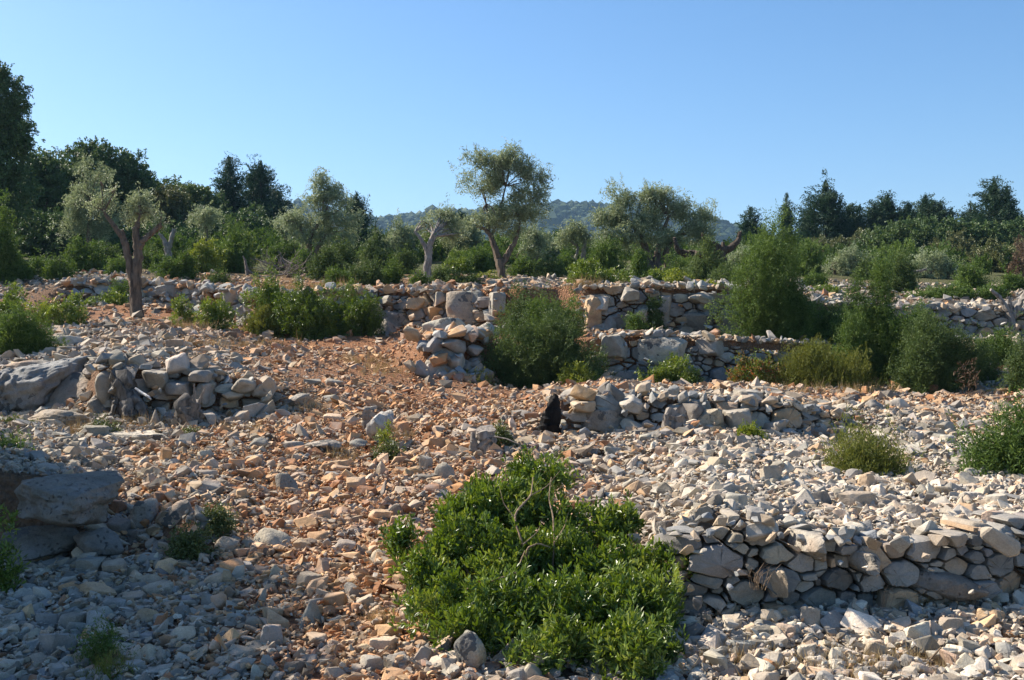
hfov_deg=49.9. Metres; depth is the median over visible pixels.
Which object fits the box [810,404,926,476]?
shrub
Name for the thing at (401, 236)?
olive tree
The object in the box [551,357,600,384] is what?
mastic shrub
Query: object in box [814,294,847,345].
juniper shrub
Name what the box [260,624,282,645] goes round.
rock
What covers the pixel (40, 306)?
mastic shrub
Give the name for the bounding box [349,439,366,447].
rock
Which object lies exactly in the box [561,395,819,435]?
dry stone wall
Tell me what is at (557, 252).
olive tree
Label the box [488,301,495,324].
wooden post
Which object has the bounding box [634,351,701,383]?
mastic shrub
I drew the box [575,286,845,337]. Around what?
dry stone wall
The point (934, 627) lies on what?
rock
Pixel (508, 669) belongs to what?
rock
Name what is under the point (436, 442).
rock
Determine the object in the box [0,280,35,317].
mastic shrub
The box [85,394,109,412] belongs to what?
boulder
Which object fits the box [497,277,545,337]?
juniper shrub
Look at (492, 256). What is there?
juniper shrub
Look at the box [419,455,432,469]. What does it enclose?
rock
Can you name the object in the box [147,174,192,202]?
oak tree
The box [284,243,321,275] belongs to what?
juniper shrub
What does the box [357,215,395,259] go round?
conifer tree
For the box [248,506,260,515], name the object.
rock
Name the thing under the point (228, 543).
boulder
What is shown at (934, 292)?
juniper shrub
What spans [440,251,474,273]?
mastic shrub
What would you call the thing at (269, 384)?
boulder
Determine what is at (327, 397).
rock
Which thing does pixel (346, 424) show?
rock
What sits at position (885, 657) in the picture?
rock
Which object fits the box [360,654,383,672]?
rock
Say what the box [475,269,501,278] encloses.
mastic shrub
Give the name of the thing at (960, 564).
dry stone wall
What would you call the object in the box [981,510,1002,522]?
rock
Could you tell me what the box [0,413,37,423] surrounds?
kermes shrub
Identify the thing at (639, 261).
juniper shrub
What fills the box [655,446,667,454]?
rock
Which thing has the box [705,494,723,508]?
rock
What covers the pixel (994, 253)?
oak tree
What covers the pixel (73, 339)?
rock
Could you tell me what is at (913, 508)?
rock
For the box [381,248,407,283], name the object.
juniper shrub
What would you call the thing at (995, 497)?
rock
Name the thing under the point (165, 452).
rock
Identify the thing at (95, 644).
juniper shrub
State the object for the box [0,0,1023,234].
sky
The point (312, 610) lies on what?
rock
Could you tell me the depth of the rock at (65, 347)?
16.27 m
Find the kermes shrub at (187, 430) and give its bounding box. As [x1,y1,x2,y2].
[181,425,200,433]
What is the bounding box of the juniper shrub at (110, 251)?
[93,239,121,262]
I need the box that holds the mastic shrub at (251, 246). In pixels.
[240,231,259,271]
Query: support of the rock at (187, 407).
on the ground at (10, 482)
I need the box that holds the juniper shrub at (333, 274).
[315,263,352,285]
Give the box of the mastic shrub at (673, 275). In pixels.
[661,267,694,283]
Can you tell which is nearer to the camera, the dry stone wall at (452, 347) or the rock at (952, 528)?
the rock at (952, 528)
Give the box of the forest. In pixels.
[254,197,779,244]
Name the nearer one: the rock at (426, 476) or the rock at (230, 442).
the rock at (426, 476)
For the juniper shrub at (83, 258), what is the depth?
30.98 m
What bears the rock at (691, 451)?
on the ground at (10, 482)
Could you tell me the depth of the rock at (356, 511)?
8.29 m
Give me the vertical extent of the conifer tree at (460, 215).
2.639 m
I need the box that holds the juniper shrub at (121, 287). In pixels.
[108,274,129,300]
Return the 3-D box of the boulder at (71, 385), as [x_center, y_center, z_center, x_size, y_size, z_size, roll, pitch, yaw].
[-5.093,0.629,12.795,0.742,0.499,0.700,0,0,0]
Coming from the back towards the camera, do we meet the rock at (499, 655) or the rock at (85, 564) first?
the rock at (85, 564)
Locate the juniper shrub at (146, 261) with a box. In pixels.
[142,243,165,268]
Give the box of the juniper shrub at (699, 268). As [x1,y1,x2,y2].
[680,233,735,279]
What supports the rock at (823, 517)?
on the ground at (10, 482)
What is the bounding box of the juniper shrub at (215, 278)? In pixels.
[200,268,238,283]
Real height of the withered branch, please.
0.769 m
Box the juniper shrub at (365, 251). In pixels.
[356,228,392,271]
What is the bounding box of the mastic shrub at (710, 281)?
[694,279,716,284]
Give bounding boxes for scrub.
[18,218,1022,274]
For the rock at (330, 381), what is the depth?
14.78 m
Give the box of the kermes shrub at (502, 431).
[490,417,519,447]
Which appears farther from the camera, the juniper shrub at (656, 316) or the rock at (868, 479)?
the juniper shrub at (656, 316)
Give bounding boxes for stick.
[358,378,395,393]
[875,627,886,635]
[926,647,940,663]
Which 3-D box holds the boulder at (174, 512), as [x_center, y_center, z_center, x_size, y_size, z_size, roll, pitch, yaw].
[-2.378,1.246,7.863,0.276,0.240,0.242,0,0,0]
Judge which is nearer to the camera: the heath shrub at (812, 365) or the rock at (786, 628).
the rock at (786, 628)
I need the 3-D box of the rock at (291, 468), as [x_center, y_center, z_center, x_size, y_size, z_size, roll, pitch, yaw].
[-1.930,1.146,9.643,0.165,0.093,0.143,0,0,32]
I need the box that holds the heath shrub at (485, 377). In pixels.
[466,367,494,385]
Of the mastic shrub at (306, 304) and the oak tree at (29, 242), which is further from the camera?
the oak tree at (29, 242)
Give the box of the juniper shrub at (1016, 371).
[986,311,1023,393]
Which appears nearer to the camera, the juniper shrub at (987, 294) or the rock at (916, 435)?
the rock at (916, 435)
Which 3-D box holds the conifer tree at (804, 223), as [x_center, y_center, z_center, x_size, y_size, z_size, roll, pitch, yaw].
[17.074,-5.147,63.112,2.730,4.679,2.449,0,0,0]
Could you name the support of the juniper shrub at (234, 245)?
on the ground at (10, 482)
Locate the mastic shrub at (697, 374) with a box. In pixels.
[687,367,704,382]
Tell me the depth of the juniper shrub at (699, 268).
26.98 m
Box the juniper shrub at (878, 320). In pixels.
[822,230,912,383]
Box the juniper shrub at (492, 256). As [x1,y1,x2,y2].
[482,243,511,269]
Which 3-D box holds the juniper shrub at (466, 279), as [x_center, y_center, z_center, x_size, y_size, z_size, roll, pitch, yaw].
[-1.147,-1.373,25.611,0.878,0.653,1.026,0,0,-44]
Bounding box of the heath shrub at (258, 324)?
[233,303,283,337]
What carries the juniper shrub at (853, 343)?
on the ground at (10, 482)
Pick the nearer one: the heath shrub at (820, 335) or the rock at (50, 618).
the rock at (50, 618)
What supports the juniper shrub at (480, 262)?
on the ground at (10, 482)
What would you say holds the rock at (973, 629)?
on the ground at (10, 482)
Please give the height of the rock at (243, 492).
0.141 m
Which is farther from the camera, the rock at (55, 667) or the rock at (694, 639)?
the rock at (694, 639)
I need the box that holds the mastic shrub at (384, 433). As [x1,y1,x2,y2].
[372,420,395,443]
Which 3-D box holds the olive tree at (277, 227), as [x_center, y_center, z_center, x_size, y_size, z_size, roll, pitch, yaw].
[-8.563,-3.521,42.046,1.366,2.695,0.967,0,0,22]
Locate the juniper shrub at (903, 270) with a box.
[886,246,922,291]
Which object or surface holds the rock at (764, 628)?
on the ground at (10, 482)
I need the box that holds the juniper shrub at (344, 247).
[330,233,365,275]
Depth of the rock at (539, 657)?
5.24 m
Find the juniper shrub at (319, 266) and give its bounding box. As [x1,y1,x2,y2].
[305,244,348,280]
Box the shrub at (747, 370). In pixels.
[724,347,788,383]
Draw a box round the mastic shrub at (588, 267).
[560,256,633,282]
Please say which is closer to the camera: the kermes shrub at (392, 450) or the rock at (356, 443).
the kermes shrub at (392, 450)
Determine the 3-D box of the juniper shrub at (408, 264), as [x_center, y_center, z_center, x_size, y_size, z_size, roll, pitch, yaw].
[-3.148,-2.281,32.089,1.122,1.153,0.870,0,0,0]
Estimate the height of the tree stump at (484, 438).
0.350 m
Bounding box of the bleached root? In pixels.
[135,387,150,399]
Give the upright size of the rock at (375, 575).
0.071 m
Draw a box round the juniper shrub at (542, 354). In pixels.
[466,298,622,388]
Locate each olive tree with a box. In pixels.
[47,150,124,246]
[65,174,174,316]
[158,228,175,256]
[184,200,226,247]
[266,166,366,256]
[268,216,298,245]
[360,208,418,256]
[411,193,472,282]
[444,213,484,249]
[448,139,558,277]
[516,223,553,261]
[542,231,567,259]
[550,215,597,263]
[580,174,722,272]
[726,242,757,265]
[820,238,879,275]
[907,246,970,278]
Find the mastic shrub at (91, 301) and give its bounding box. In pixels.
[80,295,98,306]
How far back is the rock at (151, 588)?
6.67 m
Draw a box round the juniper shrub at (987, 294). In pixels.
[971,281,1012,299]
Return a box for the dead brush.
[243,245,312,277]
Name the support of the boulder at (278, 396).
on the ground at (10, 482)
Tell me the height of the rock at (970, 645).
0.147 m
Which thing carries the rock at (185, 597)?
on the ground at (10, 482)
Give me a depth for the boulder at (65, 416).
11.32 m
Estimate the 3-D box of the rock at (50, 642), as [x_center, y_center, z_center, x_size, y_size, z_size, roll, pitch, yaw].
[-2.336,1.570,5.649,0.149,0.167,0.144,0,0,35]
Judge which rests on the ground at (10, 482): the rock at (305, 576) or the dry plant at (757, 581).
the rock at (305, 576)
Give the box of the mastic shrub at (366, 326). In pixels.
[336,284,386,335]
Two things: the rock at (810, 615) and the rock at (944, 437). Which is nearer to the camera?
the rock at (810, 615)
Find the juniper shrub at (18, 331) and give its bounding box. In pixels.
[0,297,69,354]
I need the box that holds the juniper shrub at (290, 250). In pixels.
[278,237,302,270]
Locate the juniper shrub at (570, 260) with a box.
[550,247,576,273]
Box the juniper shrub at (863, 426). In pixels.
[833,405,900,450]
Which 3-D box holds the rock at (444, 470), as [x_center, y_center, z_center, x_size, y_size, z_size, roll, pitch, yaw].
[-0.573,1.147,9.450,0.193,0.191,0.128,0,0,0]
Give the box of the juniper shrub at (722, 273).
[707,256,744,280]
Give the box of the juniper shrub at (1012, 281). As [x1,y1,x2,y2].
[995,265,1023,290]
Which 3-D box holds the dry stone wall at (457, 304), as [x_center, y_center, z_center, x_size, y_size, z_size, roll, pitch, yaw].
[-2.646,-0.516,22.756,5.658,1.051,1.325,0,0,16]
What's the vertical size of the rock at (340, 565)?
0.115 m
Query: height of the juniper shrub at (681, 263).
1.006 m
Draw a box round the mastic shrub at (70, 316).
[38,289,88,326]
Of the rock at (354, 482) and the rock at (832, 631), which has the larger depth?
the rock at (354, 482)
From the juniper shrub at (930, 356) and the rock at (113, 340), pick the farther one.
the juniper shrub at (930, 356)
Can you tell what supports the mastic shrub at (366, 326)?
on the ground at (10, 482)
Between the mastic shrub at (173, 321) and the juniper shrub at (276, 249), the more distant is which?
the juniper shrub at (276, 249)
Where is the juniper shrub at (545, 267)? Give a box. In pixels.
[530,252,569,277]
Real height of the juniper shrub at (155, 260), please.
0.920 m
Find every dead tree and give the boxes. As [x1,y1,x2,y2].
[673,231,741,260]
[990,288,1023,333]
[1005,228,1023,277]
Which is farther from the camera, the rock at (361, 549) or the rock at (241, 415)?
the rock at (241, 415)
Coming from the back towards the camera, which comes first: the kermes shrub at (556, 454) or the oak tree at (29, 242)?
the oak tree at (29, 242)
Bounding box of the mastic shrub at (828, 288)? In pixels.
[807,279,846,293]
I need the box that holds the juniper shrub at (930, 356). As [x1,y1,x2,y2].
[883,297,1004,395]
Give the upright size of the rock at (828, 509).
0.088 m
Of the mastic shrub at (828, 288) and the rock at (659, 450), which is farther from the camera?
the mastic shrub at (828, 288)
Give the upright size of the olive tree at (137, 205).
2.983 m
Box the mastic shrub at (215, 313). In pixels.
[193,293,239,328]
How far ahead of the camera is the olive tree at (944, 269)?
35.88 m
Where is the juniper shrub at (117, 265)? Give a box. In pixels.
[98,253,125,274]
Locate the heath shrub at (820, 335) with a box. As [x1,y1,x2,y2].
[804,332,825,354]
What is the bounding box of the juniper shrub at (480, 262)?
[463,243,494,272]
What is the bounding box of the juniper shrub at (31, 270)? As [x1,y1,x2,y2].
[16,252,41,280]
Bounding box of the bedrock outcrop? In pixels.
[0,355,95,411]
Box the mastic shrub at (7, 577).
[0,504,30,594]
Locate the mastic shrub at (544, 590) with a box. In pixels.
[377,442,697,679]
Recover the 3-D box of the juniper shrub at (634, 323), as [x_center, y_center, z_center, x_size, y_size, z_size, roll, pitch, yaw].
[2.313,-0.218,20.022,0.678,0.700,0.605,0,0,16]
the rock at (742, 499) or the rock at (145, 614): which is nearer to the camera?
the rock at (145, 614)
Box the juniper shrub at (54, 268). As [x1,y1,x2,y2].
[39,251,86,280]
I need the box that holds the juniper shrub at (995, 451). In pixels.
[941,382,1023,476]
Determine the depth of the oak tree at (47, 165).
45.43 m
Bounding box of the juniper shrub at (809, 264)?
[790,237,832,275]
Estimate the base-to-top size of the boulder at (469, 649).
0.261 m
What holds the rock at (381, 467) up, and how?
on the ground at (10, 482)
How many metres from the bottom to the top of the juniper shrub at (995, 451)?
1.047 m
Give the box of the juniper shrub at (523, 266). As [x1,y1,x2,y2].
[505,249,539,276]
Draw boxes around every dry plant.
[737,559,781,589]
[866,582,900,606]
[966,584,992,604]
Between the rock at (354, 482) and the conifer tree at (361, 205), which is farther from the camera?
the conifer tree at (361, 205)
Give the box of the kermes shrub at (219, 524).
[194,498,247,538]
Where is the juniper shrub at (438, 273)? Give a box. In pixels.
[431,263,452,281]
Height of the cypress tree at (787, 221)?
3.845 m
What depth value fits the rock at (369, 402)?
13.17 m
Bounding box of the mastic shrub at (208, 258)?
[189,233,229,272]
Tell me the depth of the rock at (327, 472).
9.59 m
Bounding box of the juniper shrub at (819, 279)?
[800,264,831,285]
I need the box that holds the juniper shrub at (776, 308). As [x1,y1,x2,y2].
[703,198,837,342]
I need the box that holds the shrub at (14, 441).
[0,415,36,449]
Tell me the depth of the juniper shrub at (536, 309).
19.34 m
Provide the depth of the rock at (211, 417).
11.69 m
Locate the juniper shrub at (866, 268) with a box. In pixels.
[849,254,895,280]
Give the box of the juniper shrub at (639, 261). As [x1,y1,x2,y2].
[626,242,654,277]
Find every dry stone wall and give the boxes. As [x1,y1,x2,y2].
[64,283,203,309]
[103,367,260,412]
[221,287,255,323]
[250,289,505,329]
[425,336,485,375]
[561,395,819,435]
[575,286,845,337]
[591,334,828,383]
[653,507,1023,614]
[892,302,1023,337]
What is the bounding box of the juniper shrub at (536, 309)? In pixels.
[519,280,593,336]
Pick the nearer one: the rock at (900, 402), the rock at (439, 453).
the rock at (439, 453)
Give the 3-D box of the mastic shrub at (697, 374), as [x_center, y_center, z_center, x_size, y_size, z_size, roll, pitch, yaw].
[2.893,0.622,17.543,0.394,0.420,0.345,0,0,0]
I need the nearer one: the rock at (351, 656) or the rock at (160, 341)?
the rock at (351, 656)
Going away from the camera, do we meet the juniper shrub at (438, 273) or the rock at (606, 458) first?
the rock at (606, 458)
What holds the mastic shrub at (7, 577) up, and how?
on the ground at (10, 482)
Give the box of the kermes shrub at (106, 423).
[82,411,122,432]
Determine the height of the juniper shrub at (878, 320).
2.882 m
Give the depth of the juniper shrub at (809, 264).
34.06 m
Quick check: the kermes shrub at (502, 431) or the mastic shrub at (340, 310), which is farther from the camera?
the mastic shrub at (340, 310)
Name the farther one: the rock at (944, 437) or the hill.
the hill
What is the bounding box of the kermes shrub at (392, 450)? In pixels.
[366,434,406,459]
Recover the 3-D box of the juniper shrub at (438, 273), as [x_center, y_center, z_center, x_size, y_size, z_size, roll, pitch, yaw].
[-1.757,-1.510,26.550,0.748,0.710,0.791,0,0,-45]
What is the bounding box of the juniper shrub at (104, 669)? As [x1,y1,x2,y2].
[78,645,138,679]
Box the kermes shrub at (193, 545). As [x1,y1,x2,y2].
[158,519,221,566]
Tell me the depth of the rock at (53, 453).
8.90 m
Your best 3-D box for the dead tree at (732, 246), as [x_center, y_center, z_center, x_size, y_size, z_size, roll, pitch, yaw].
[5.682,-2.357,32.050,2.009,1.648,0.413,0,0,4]
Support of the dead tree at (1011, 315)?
on the ground at (10, 482)
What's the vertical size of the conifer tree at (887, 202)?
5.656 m
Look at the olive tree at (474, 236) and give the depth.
43.83 m
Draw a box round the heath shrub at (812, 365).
[771,336,884,390]
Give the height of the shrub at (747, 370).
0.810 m
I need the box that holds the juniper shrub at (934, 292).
[900,283,955,298]
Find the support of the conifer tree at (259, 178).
on the ground at (10, 482)
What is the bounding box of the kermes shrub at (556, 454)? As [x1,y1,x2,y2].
[548,444,572,458]
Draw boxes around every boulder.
[0,525,78,562]
[1,360,50,369]
[14,470,123,526]
[27,409,89,425]
[43,372,87,406]
[73,527,123,555]
[82,368,91,377]
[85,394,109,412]
[95,370,110,404]
[103,430,169,440]
[123,528,146,543]
[128,498,158,528]
[142,368,171,389]
[158,500,193,526]
[214,536,239,552]
[251,375,276,398]
[253,528,290,547]
[272,392,281,401]
[275,473,297,492]
[282,393,310,406]
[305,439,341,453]
[377,319,396,333]
[422,317,465,331]
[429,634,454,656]
[454,630,486,669]
[479,322,499,339]
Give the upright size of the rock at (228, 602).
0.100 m
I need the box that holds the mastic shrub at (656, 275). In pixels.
[642,265,670,280]
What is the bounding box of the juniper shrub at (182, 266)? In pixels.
[151,245,200,278]
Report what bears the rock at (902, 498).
on the ground at (10, 482)
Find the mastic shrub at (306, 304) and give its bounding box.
[265,257,340,340]
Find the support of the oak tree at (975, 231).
on the ground at (10, 482)
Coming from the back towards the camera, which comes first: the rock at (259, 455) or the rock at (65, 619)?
the rock at (259, 455)
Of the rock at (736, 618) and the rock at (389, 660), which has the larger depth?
the rock at (736, 618)
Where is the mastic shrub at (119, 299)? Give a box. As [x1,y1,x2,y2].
[96,286,127,305]
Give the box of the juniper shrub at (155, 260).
[148,250,170,272]
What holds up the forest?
on the hill
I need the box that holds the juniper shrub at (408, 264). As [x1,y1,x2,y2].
[393,242,421,273]
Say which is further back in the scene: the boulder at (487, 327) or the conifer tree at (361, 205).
the conifer tree at (361, 205)
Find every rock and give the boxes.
[0,659,23,673]
[6,624,20,634]
[11,560,28,573]
[24,662,41,673]
[35,613,58,628]
[38,633,76,654]
[47,450,60,458]
[47,560,68,569]
[49,335,83,344]
[49,663,63,674]
[56,346,75,351]
[58,612,86,630]
[61,329,80,332]
[75,557,105,571]
[79,581,116,597]
[83,425,109,435]
[102,558,127,575]
[103,595,126,611]
[106,516,130,536]
[108,500,126,512]
[109,338,121,342]
[122,591,148,600]
[125,455,139,458]
[125,659,145,672]
[129,341,139,344]
[136,552,164,566]
[136,608,158,624]
[138,334,149,340]
[141,580,173,597]
[146,474,155,481]
[150,409,159,423]
[153,618,168,638]
[156,340,165,345]
[159,347,175,352]
[159,634,173,645]
[160,447,171,459]
[165,339,184,346]
[169,327,178,336]
[177,560,192,569]
[181,594,196,600]
[197,449,211,459]
[198,478,220,492]
[199,493,212,502]
[203,413,215,423]
[207,350,230,356]
[210,594,226,608]
[214,656,232,663]
[222,570,231,581]
[226,600,237,607]
[227,436,243,445]
[227,613,245,622]
[230,352,242,359]
[232,411,251,421]
[236,488,247,498]
[236,503,247,510]
[243,561,254,570]
[245,454,262,459]
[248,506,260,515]
[249,437,267,446]
[255,588,266,607]
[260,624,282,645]
[260,654,277,672]
[283,441,303,447]
[284,465,302,472]
[284,520,294,528]
[286,500,301,512]
[293,538,310,549]
[293,649,304,660]
[295,425,310,438]
[296,571,321,583]
[298,601,324,628]
[315,508,330,518]
[315,588,328,597]
[321,394,338,401]
[323,413,341,422]
[324,471,338,475]
[325,378,343,385]
[328,460,352,465]
[330,562,347,574]
[332,658,340,666]
[333,618,351,630]
[335,506,348,516]
[335,539,355,552]
[338,577,350,585]
[340,421,350,426]
[344,582,365,596]
[344,652,357,658]
[346,476,365,489]
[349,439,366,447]
[351,509,360,515]
[351,515,363,521]
[351,663,364,672]
[353,594,373,605]
[357,544,365,554]
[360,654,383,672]
[361,399,383,408]
[362,628,372,638]
[368,509,391,522]
[369,636,398,652]
[373,572,384,578]
[376,461,385,474]
[383,651,407,667]
[390,516,397,524]
[392,468,401,474]
[395,421,408,432]
[399,607,417,618]
[414,473,437,479]
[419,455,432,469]
[428,437,447,448]
[430,452,446,459]
[434,462,454,478]
[436,663,460,679]
[491,285,500,291]
[492,637,520,665]
[501,666,514,677]
[528,444,538,448]
[531,652,549,671]
[603,455,611,462]
[604,446,620,454]
[613,429,625,432]
[616,476,629,482]
[620,451,637,457]
[639,434,651,442]
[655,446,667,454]
[655,519,674,534]
[671,471,679,478]
[680,515,698,525]
[684,448,702,455]
[686,635,701,644]
[690,506,712,521]
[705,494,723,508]
[716,613,741,629]
[720,667,735,675]
[723,381,733,385]
[725,492,747,505]
[727,640,752,654]
[729,395,738,406]
[733,389,762,398]
[745,505,764,521]
[750,377,760,385]
[750,639,767,647]
[753,624,773,634]
[754,619,776,623]
[760,465,781,478]
[776,622,795,637]
[781,611,790,616]
[795,642,816,658]
[800,607,820,626]
[811,491,831,503]
[813,515,832,520]
[824,506,834,512]
[826,628,856,638]
[833,668,850,676]
[837,491,877,506]
[857,473,875,486]
[861,629,882,639]
[865,399,884,408]
[868,639,885,646]
[871,484,886,494]
[877,530,897,538]
[880,655,897,668]
[884,636,898,649]
[889,398,909,407]
[889,483,900,489]
[897,496,906,502]
[900,654,914,667]
[902,417,909,422]
[903,621,930,639]
[905,462,914,472]
[906,504,925,513]
[908,431,923,441]
[926,482,934,491]
[929,620,942,634]
[937,429,944,433]
[938,617,963,630]
[939,435,954,443]
[940,421,955,430]
[946,526,960,530]
[955,514,969,519]
[959,636,980,650]
[962,611,975,617]
[965,624,983,634]
[966,491,983,496]
[976,608,1005,624]
[980,632,993,643]
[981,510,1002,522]
[983,380,994,384]
[984,493,1007,503]
[992,653,1002,659]
[1001,630,1017,637]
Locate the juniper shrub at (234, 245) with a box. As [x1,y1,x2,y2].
[207,214,258,272]
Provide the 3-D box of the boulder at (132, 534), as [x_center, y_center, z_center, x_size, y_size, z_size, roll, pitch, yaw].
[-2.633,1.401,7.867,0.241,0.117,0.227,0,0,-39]
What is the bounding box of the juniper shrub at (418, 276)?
[406,268,432,284]
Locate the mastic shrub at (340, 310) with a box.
[305,277,361,334]
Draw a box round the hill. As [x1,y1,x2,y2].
[124,207,715,239]
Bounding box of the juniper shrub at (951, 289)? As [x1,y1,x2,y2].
[930,276,980,298]
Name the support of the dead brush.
on the ground at (10, 482)
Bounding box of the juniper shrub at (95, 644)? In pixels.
[66,608,140,666]
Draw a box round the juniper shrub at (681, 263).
[663,251,694,274]
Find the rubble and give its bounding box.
[0,268,1023,679]
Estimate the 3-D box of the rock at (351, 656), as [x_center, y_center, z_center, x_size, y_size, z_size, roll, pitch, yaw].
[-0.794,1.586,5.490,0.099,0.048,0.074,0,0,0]
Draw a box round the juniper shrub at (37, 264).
[27,247,48,276]
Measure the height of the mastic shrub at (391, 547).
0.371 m
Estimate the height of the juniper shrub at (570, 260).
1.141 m
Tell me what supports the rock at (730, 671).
on the ground at (10, 482)
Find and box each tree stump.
[109,364,147,418]
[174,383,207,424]
[469,425,518,453]
[537,394,561,433]
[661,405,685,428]
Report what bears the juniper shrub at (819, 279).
on the ground at (10, 482)
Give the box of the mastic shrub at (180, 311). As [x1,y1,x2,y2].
[163,293,197,322]
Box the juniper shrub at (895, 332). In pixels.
[873,300,925,386]
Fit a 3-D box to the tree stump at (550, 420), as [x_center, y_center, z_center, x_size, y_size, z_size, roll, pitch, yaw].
[0.398,0.863,11.756,0.266,0.587,0.207,0,0,0]
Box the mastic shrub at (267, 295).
[238,253,303,333]
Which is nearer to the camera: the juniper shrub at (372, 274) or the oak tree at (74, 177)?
the juniper shrub at (372, 274)
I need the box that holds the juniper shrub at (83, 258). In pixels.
[59,233,108,271]
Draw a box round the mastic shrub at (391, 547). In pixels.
[375,521,418,562]
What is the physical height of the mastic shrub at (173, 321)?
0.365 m
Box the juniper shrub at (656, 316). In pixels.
[643,291,673,329]
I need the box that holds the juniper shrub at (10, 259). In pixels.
[0,188,33,283]
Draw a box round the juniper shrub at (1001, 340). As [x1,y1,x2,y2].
[968,322,1019,367]
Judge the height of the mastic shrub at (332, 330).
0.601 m
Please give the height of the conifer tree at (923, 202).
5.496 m
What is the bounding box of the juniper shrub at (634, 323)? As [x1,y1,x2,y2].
[621,310,655,329]
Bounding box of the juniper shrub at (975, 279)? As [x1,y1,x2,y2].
[950,256,999,290]
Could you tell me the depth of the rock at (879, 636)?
5.75 m
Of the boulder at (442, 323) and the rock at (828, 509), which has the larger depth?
the boulder at (442, 323)
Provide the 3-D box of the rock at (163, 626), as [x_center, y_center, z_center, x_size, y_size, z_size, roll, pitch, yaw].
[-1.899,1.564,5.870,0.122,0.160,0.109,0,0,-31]
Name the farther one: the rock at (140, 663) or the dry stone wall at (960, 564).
the dry stone wall at (960, 564)
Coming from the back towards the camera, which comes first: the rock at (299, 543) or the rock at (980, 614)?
the rock at (299, 543)
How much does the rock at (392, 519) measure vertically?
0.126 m
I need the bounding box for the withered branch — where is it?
[953,357,989,396]
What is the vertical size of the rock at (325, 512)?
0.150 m
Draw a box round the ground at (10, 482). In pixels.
[0,254,1023,679]
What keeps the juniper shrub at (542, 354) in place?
on the ground at (10, 482)
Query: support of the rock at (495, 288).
on the dry stone wall at (457, 304)
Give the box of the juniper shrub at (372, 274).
[343,251,386,284]
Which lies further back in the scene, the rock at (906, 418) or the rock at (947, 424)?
the rock at (906, 418)
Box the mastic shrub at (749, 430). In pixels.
[737,418,768,438]
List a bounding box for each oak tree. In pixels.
[0,61,44,230]
[8,206,120,256]
[10,139,69,254]
[30,163,84,226]
[57,135,161,229]
[115,214,215,254]
[125,181,197,227]
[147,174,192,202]
[168,181,239,229]
[175,201,287,252]
[804,227,878,249]
[851,216,953,257]
[906,212,1023,251]
[920,227,982,261]
[963,237,1022,273]
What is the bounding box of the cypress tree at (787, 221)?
[777,192,796,244]
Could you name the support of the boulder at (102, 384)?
on the ground at (10, 482)
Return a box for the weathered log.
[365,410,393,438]
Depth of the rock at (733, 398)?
12.15 m
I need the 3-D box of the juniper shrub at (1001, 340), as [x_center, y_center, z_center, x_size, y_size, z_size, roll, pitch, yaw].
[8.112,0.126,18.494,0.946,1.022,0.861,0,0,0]
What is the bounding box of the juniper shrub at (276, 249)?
[262,238,287,270]
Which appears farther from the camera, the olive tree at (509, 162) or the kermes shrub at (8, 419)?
the olive tree at (509, 162)
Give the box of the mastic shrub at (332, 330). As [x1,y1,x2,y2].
[319,315,342,335]
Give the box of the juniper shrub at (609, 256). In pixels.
[588,234,629,273]
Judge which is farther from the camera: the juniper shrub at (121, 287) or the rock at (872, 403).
the juniper shrub at (121, 287)
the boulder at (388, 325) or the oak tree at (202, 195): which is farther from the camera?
the oak tree at (202, 195)
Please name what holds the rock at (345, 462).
on the ground at (10, 482)
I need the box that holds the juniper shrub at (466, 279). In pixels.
[441,268,486,283]
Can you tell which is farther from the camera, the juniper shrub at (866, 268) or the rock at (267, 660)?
the juniper shrub at (866, 268)
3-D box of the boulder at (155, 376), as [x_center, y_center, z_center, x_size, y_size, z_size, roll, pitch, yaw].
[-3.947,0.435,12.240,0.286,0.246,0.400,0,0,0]
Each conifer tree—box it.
[209,151,257,223]
[237,153,305,225]
[260,186,297,234]
[337,191,377,245]
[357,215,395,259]
[452,210,466,232]
[730,206,771,242]
[792,167,856,248]
[796,212,815,245]
[801,194,818,221]
[834,202,873,236]
[851,199,890,236]
[854,204,866,226]
[872,189,915,228]
[894,200,921,229]
[912,192,955,223]
[920,199,954,223]
[950,206,960,217]
[954,201,976,222]
[957,175,1023,255]
[997,179,1020,223]
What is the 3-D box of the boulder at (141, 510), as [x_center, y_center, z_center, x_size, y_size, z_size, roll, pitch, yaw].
[-2.679,1.293,8.006,0.216,0.274,0.174,0,0,-39]
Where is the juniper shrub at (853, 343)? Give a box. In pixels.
[825,279,884,385]
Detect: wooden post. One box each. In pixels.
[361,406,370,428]
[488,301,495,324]
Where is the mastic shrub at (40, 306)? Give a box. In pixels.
[23,293,54,323]
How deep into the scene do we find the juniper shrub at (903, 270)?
28.02 m
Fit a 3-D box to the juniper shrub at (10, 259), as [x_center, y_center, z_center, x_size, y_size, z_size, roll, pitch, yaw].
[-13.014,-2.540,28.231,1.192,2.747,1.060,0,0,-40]
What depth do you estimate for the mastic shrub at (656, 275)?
24.99 m
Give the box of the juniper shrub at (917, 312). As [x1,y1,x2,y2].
[902,297,945,333]
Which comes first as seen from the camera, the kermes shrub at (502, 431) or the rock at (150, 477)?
the rock at (150, 477)
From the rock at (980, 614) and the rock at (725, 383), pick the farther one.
the rock at (725, 383)
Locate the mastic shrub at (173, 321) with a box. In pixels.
[164,315,184,326]

